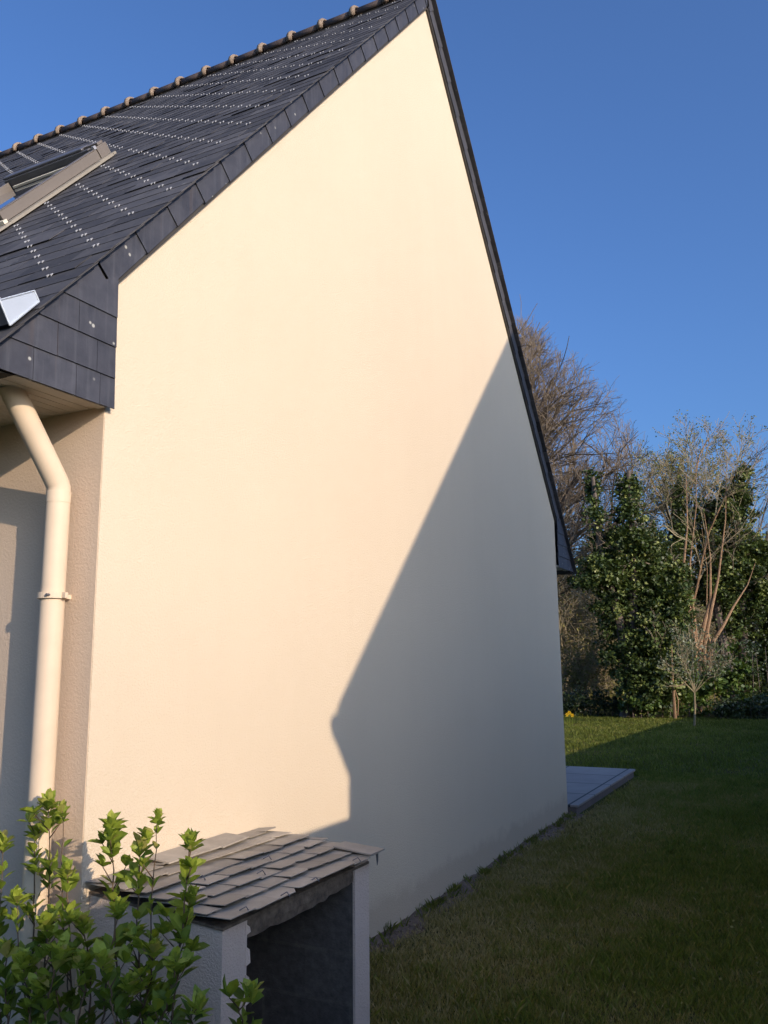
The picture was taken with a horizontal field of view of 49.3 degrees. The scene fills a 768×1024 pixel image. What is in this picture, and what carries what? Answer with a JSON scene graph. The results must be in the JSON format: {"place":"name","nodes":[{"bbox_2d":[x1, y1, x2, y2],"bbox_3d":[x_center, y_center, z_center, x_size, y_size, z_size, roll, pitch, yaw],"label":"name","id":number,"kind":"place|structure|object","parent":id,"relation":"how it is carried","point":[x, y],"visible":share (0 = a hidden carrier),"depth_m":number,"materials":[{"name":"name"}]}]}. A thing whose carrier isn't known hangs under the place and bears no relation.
{"place":"outdoors","nodes":[
{"label":"outdoors","id":0,"kind":"place"},
{"bbox_2d":[0,0,767,660],"label":"sky","id":1,"kind":"structure","parent":0,"point":[620,147],"materials":[{"name":"blue"}]},
{"bbox_2d":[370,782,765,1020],"bbox_3d":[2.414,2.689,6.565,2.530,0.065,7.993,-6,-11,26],"label":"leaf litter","id":2,"kind":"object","parent":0,"point":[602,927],"visible":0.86,"depth_m":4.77,"materials":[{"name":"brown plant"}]},
{"bbox_2d":[369,661,767,1023],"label":"lawn","id":3,"kind":"structure","parent":0,"point":[588,809],"depth_m":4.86,"materials":[{"name":"green plant"}]},
{"bbox_2d":[0,788,264,1023],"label":"leafy shrub","id":4,"kind":"object","parent":3,"relation":"on","point":[64,953],"visible":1,"depth_m":2.50,"materials":[{"name":"green plant"}]},
{"bbox_2d":[84,827,384,1023],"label":"shelter","id":5,"kind":"object","parent":3,"relation":"on","point":[284,916],"visible":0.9,"depth_m":3.32,"materials":[{"name":"stone"}]},
{"bbox_2d":[0,0,576,1023],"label":"house","id":6,"kind":"structure","parent":3,"relation":"on","point":[284,542],"depth_m":4.50,"materials":[{"name":"paint"}]},
{"bbox_2d":[0,140,115,230],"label":"roof window","id":7,"kind":"structure","parent":6,"relation":"in","point":[21,189],"depth_m":5.30,"materials":[{"name":"beige metal"}]},
{"bbox_2d":[369,812,586,951],"bbox_3d":[0.399,2.501,5.357,0.236,0.029,7.000,-6,-11,26],"label":"soil border","id":8,"kind":"object","parent":3,"relation":"on","point":[413,918],"visible":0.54,"depth_m":5.35,"materials":[{"name":"brown soil"}]},
{"bbox_2d":[369,815,583,964],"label":"soil clods","id":9,"kind":"object","parent":8,"relation":"on","point":[469,890],"visible":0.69,"depth_m":5.49,"materials":[{"name":"brown soil"}]},
{"bbox_2d":[558,554,613,694],"bbox_3d":[6.349,3.997,32.728,8.173,7.626,10.332,-2,-10,8],"label":"scrub bush","id":10,"kind":"object","parent":3,"relation":"on","point":[566,606],"visible":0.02,"depth_m":31.46,"materials":[{"name":"brown plant"}]},
{"bbox_2d":[557,524,615,699],"bbox_3d":[5.837,3.321,27.125,6.502,6.008,5.730,-6,-11,26],"label":"scrub bush","id":11,"kind":"object","parent":3,"relation":"on","point":[562,627],"visible":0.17,"depth_m":27.09,"materials":[{"name":"brown plant"}]},
{"bbox_2d":[562,685,621,716],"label":"hedge","id":12,"kind":"object","parent":3,"relation":"on","point":[568,705],"visible":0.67,"depth_m":22.93,"materials":[{"name":"green plant"}]},
{"bbox_2d":[560,626,623,713],"bbox_3d":[6.020,4.565,24.428,2.998,2.607,3.228,-6,-11,26],"label":"scrub bush","id":13,"kind":"object","parent":3,"relation":"on","point":[582,668],"visible":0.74,"depth_m":24.30,"materials":[{"name":"green plant"}]},
{"bbox_2d":[559,550,625,700],"bbox_3d":[6.679,3.975,29.031,5.467,5.387,6.639,-6,-11,26],"label":"scrub bush","id":14,"kind":"object","parent":3,"relation":"on","point":[583,626],"visible":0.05,"depth_m":28.76,"materials":[{"name":"brown plant"}]},
{"bbox_2d":[557,469,637,697],"bbox_3d":[7.064,2.666,30.316,5.551,8.395,8.149,-2,-10,9],"label":"scrub bush","id":15,"kind":"object","parent":3,"relation":"on","point":[567,585],"visible":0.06,"depth_m":29.40,"materials":[{"name":"brown plant"}]},
{"bbox_2d":[568,772,633,813],"bbox_3d":[0.141,3.543,10.988,5.570,0.174,3.050,-6,-11,26],"label":"terrace base","id":16,"kind":"object","parent":3,"relation":"on","point":[586,805],"visible":0.14,"depth_m":9.32,"materials":[{"name":"concrete"}]},
{"bbox_2d":[566,766,634,807],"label":"terrace","id":17,"kind":"structure","parent":16,"relation":"on","point":[585,784],"depth_m":10.11,"materials":[{"name":"tile"}]},
{"bbox_2d":[514,297,691,635],"bbox_3d":[3.594,-0.949,30.838,13.910,15.806,12.775,4,-11,-23],"label":"bare tree","id":18,"kind":"object","parent":3,"relation":"on","point":[549,425],"visible":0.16,"depth_m":29.10,"materials":[{"name":"brown plant"}]},
{"bbox_2d":[550,437,702,718],"bbox_3d":[6.753,1.663,22.418,4.202,7.672,3.083,-7,-12,33],"label":"ivy tree","id":19,"kind":"object","parent":3,"relation":"on","point":[642,596],"visible":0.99,"depth_m":22.06,"materials":[{"name":"green plant"}]},
{"bbox_2d":[552,393,710,563],"bbox_3d":[8.739,0.974,29.175,6.088,11.274,4.765,-3,-10,13],"label":"bare tree","id":20,"kind":"object","parent":3,"relation":"on","point":[624,439],"visible":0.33,"depth_m":30.03,"materials":[{"name":"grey plant"}]},
{"bbox_2d":[615,689,684,717],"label":"shrub","id":21,"kind":"object","parent":3,"relation":"on","point":[649,707],"visible":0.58,"depth_m":21.89,"materials":[{"name":"green plant"}]},
{"bbox_2d":[561,529,767,678],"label":"woodland","id":22,"kind":"object","parent":3,"relation":"on","point":[699,622],"depth_m":61.64,"materials":[{"name":"green plant"}]},
{"bbox_2d":[671,644,685,717],"bbox_3d":[7.598,4.346,21.694,0.386,2.027,0.296,2,-10,-14],"label":"bare sapling","id":23,"kind":"object","parent":3,"relation":"on","point":[675,715],"visible":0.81,"depth_m":21.58,"materials":[{"name":"brown plant"}]},
{"bbox_2d":[651,617,738,725],"bbox_3d":[7.125,3.597,19.127,1.659,2.603,1.844,-10,-14,43],"label":"young tree","id":24,"kind":"object","parent":3,"relation":"on","point":[686,640],"visible":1,"depth_m":19.20,"materials":[{"name":"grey plant"}]},
{"bbox_2d":[629,409,767,713],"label":"budding tree","id":25,"kind":"object","parent":3,"relation":"on","point":[676,472],"visible":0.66,"depth_m":24.13,"materials":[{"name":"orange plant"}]},
{"bbox_2d":[675,543,736,679],"bbox_3d":[14.044,3.924,33.177,7.289,6.795,6.036,-2,-10,8],"label":"scrub bush","id":26,"kind":"object","parent":3,"relation":"on","point":[701,620],"visible":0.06,"depth_m":32.86,"materials":[{"name":"green plant"}]},
{"bbox_2d":[676,531,752,688],"bbox_3d":[13.236,4.156,36.411,8.435,7.482,5.914,-6,-11,26],"label":"scrub bush","id":27,"kind":"object","parent":3,"relation":"on","point":[703,618],"visible":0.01,"depth_m":36.12,"materials":[{"name":"green plant"}]},
{"bbox_2d":[662,424,767,709],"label":"ivy tree","id":28,"kind":"object","parent":3,"relation":"on","point":[750,607],"visible":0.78,"depth_m":24.36,"materials":[{"name":"green plant"}]},
{"bbox_2d":[670,630,762,716],"bbox_3d":[8.904,4.422,22.829,2.751,2.346,1.428,2,-10,-13],"label":"shrub","id":29,"kind":"object","parent":3,"relation":"on","point":[733,677],"visible":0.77,"depth_m":22.59,"materials":[{"name":"green plant"}]},
{"bbox_2d":[685,431,767,590],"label":"bare tree","id":30,"kind":"object","parent":3,"relation":"on","point":[757,462],"visible":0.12,"depth_m":27.87,"materials":[{"name":"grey plant"}]},
{"bbox_2d":[706,688,767,718],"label":"shrub","id":31,"kind":"object","parent":3,"relation":"on","point":[724,706],"visible":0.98,"depth_m":21.53,"materials":[{"name":"green plant"}]},
{"bbox_2d":[738,620,767,714],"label":"shrub","id":32,"kind":"object","parent":3,"relation":"on","point":[755,671],"visible":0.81,"depth_m":23.02,"materials":[{"name":"green plant"}]},
{"bbox_2d":[562,679,767,711],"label":"field grass","id":33,"kind":"structure","parent":0,"point":[703,706],"depth_m":28.49,"materials":[{"name":"green plant"}]}
]}

